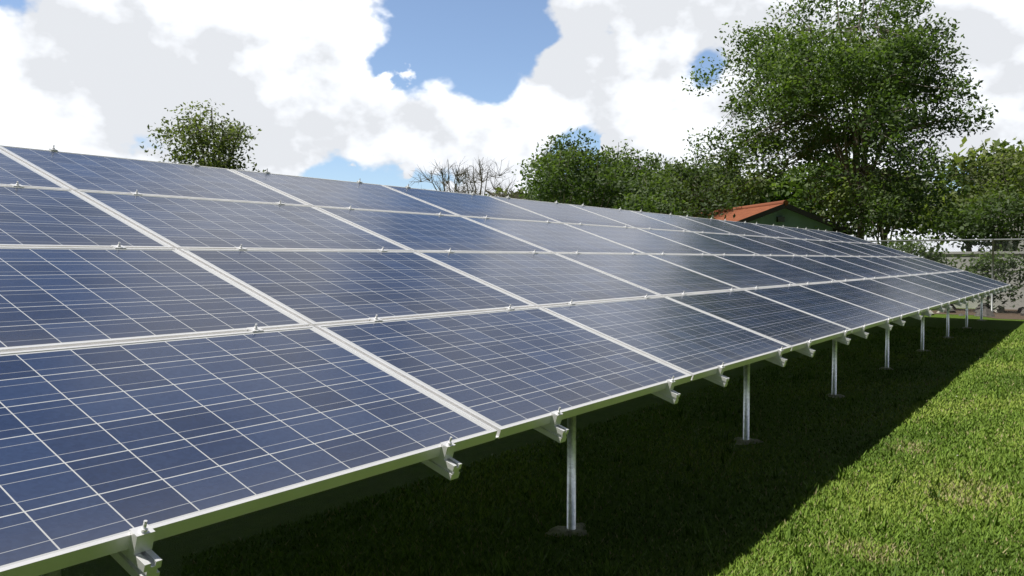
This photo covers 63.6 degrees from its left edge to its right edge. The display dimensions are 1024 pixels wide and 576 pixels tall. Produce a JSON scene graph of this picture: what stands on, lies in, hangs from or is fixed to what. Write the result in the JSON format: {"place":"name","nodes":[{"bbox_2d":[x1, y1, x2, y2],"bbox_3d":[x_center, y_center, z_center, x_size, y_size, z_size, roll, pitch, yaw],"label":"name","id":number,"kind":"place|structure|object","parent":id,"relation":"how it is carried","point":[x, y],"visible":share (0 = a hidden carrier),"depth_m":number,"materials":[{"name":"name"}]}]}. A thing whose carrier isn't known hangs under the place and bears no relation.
{"place":"outdoors","nodes":[
{"label":"outdoors","id":0,"kind":"place"},
{"bbox_2d":[0,0,1023,257],"label":"sky","id":1,"kind":"structure","parent":0,"point":[369,91],"materials":[{"name":"white"}]},
{"bbox_2d":[40,308,1023,575],"bbox_3d":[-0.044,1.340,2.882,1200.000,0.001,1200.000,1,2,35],"label":"ground","id":2,"kind":"structure","parent":0,"point":[172,552],"depth_m":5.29,"materials":[{"name":"green plant"}]},
{"bbox_2d":[140,99,266,171],"bbox_3d":[-12.066,-3.502,33.050,5.003,8.010,4.929,1,2,35],"label":"tree","id":3,"kind":"object","parent":2,"relation":"on","point":[202,142],"visible":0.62,"depth_m":32.29,"materials":[{"name":"green plant"}]},
{"bbox_2d":[410,160,482,194],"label":"bare tree","id":4,"kind":"object","parent":2,"relation":"on","point":[457,174],"visible":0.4,"depth_m":29.51,"materials":[{"name":"brown plant"}]},
{"bbox_2d":[438,156,532,199],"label":"bare tree","id":5,"kind":"object","parent":2,"relation":"on","point":[498,194],"visible":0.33,"depth_m":30.97,"materials":[{"name":"brown plant"}]},
{"bbox_2d":[485,187,533,199],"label":"tree","id":6,"kind":"object","parent":2,"relation":"on","point":[518,194],"depth_m":72.68,"materials":[{"name":"green plant"}]},
{"bbox_2d":[41,296,986,575],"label":"support posts","id":7,"kind":"object","parent":2,"relation":"on","point":[571,528],"visible":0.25,"depth_m":6.45,"materials":[{"name":"metal"}]},
{"bbox_2d":[10,145,1011,575],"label":"mounting brackets","id":8,"kind":"object","parent":7,"relation":"attached to","point":[138,557],"visible":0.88,"depth_m":3.13,"materials":[{"name":"metal"}]},
{"bbox_2d":[0,145,1009,575],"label":"solar panels","id":9,"kind":"object","parent":8,"relation":"attached to","point":[154,383],"visible":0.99,"depth_m":3.68,"materials":[{"name":"blue glass"}]},
{"bbox_2d":[514,149,593,203],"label":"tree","id":10,"kind":"object","parent":2,"relation":"on","point":[534,164],"visible":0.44,"depth_m":27.58,"materials":[{"name":"green plant"}]},
{"bbox_2d":[522,144,599,203],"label":"tree","id":11,"kind":"object","parent":2,"relation":"on","point":[559,178],"visible":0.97,"depth_m":26.10,"materials":[{"name":"green plant"}]},
{"bbox_2d":[511,147,615,207],"bbox_3d":[2.093,-3.091,37.148,4.954,6.889,5.083,1,2,35],"label":"tree","id":12,"kind":"object","parent":2,"relation":"on","point":[534,176],"visible":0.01,"depth_m":36.34,"materials":[{"name":"green plant"}]},
{"bbox_2d":[525,128,629,208],"bbox_3d":[2.389,-2.647,30.683,3.867,6.451,4.629,0,2,0],"label":"tree","id":13,"kind":"object","parent":2,"relation":"on","point":[596,157],"visible":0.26,"depth_m":29.94,"materials":[{"name":"green plant"}]},
{"bbox_2d":[548,155,646,209],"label":"tree","id":14,"kind":"object","parent":2,"relation":"on","point":[602,181],"visible":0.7,"depth_m":27.80,"materials":[{"name":"green plant"}]},
{"bbox_2d":[568,139,666,208],"bbox_3d":[4.143,-2.699,33.057,4.736,6.390,4.970,0,2,10],"label":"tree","id":15,"kind":"object","parent":2,"relation":"on","point":[630,164],"visible":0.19,"depth_m":32.50,"materials":[{"name":"green plant"}]},
{"bbox_2d":[599,162,681,208],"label":"tree","id":16,"kind":"object","parent":2,"relation":"on","point":[653,170],"depth_m":58.27,"materials":[{"name":"green plant"}]},
{"bbox_2d":[599,145,693,211],"bbox_3d":[5.979,-2.960,36.430,5.384,6.684,5.236,1,2,35],"label":"tree","id":17,"kind":"object","parent":2,"relation":"on","point":[652,162],"visible":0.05,"depth_m":36.03,"materials":[{"name":"green plant"}]},
{"bbox_2d":[612,170,713,218],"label":"tree","id":18,"kind":"object","parent":2,"relation":"on","point":[644,185],"visible":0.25,"depth_m":29.79,"materials":[{"name":"green plant"}]},
{"bbox_2d":[612,183,737,218],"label":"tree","id":19,"kind":"object","parent":2,"relation":"on","point":[653,203],"visible":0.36,"depth_m":25.84,"materials":[{"name":"green plant"}]},
{"bbox_2d":[630,157,744,217],"bbox_3d":[6.954,-2.375,33.227,5.152,5.740,5.186,1,2,35],"label":"tree","id":20,"kind":"object","parent":2,"relation":"on","point":[696,181],"visible":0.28,"depth_m":32.56,"materials":[{"name":"green plant"}]},
{"bbox_2d":[665,156,742,206],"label":"tree","id":21,"kind":"object","parent":2,"relation":"on","point":[708,181],"depth_m":67.87,"materials":[{"name":"green plant"}]},
{"bbox_2d":[670,136,771,208],"bbox_3d":[8.939,-3.221,38.038,5.699,7.097,6.140,1,2,35],"label":"tree","id":22,"kind":"object","parent":2,"relation":"on","point":[727,174],"visible":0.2,"depth_m":37.11,"materials":[{"name":"green plant"}]},
{"bbox_2d":[687,154,775,204],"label":"tree","id":23,"kind":"object","parent":2,"relation":"on","point":[756,185],"visible":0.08,"depth_m":65.98,"materials":[{"name":"green plant"}]},
{"bbox_2d":[716,164,817,205],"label":"tree","id":24,"kind":"object","parent":2,"relation":"on","point":[789,192],"visible":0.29,"depth_m":66.89,"materials":[{"name":"green plant"}]},
{"bbox_2d":[701,200,851,234],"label":"house","id":25,"kind":"structure","parent":2,"relation":"on","point":[781,213],"depth_m":28.51,"materials":[{"name":"tile"}]},
{"bbox_2d":[786,151,879,237],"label":"tree","id":26,"kind":"object","parent":2,"relation":"on","point":[806,206],"visible":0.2,"depth_m":63.90,"materials":[{"name":"green plant"}]},
{"bbox_2d":[674,0,1022,239],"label":"tree","id":27,"kind":"object","parent":2,"relation":"on","point":[842,67],"visible":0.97,"depth_m":30.91,"materials":[{"name":"green plant"}]},
{"bbox_2d":[799,167,957,249],"bbox_3d":[12.520,-1.756,28.639,5.636,4.822,4.410,1,2,35],"label":"tree","id":28,"kind":"object","parent":2,"relation":"on","point":[883,200],"visible":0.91,"depth_m":28.20,"materials":[{"name":"green plant"}]},
{"bbox_2d":[820,164,943,244],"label":"tree","id":29,"kind":"object","parent":2,"relation":"on","point":[847,187],"visible":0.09,"depth_m":60.75,"materials":[{"name":"green plant"}]},
{"bbox_2d":[880,230,961,268],"bbox_3d":[11.591,-0.423,23.716,2.395,2.487,1.858,1,2,35],"label":"bush","id":30,"kind":"object","parent":2,"relation":"on","point":[908,248],"visible":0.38,"depth_m":23.56,"materials":[{"name":"green plant"}]},
{"bbox_2d":[833,303,1023,543],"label":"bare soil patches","id":31,"kind":"object","parent":2,"relation":"on","point":[998,313],"visible":0.69,"depth_m":21.92,"materials":[{"name":"brown soil"}]},
{"bbox_2d":[866,239,1023,313],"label":"chain link fence","id":32,"kind":"object","parent":2,"relation":"on","point":[992,273],"visible":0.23,"depth_m":21.73,"materials":[{"name":"silver metal"}]},
{"bbox_2d":[904,136,1018,250],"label":"tree","id":33,"kind":"object","parent":2,"relation":"on","point":[960,159],"visible":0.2,"depth_m":50.60,"materials":[{"name":"green plant"}]},
{"bbox_2d":[929,137,1023,250],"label":"tree","id":34,"kind":"object","parent":2,"relation":"on","point":[1008,170],"visible":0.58,"depth_m":28.12,"materials":[{"name":"green plant"}]},
{"bbox_2d":[932,182,1023,250],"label":"tree","id":35,"kind":"object","parent":2,"relation":"on","point":[984,228],"visible":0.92,"depth_m":25.09,"materials":[{"name":"green plant"}]},
{"bbox_2d":[941,244,1023,308],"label":"bush","id":36,"kind":"object","parent":2,"relation":"on","point":[1001,263],"visible":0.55,"depth_m":22.44,"materials":[{"name":"green plant"}]},
{"bbox_2d":[948,139,1023,209],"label":"tree","id":37,"kind":"object","parent":2,"relation":"on","point":[999,144],"visible":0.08,"depth_m":50.60,"materials":[{"name":"green plant"}]},
{"bbox_2d":[1005,179,1023,218],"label":"tree","id":38,"kind":"object","parent":2,"relation":"on","point":[1022,217],"visible":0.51,"depth_m":24.88,"materials":[{"name":"green plant"}]},
{"bbox_2d":[927,214,1023,309],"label":"bush","id":39,"kind":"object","parent":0,"point":[1008,302],"depth_m":23.95,"materials":[{"name":"plant"}]}
]}

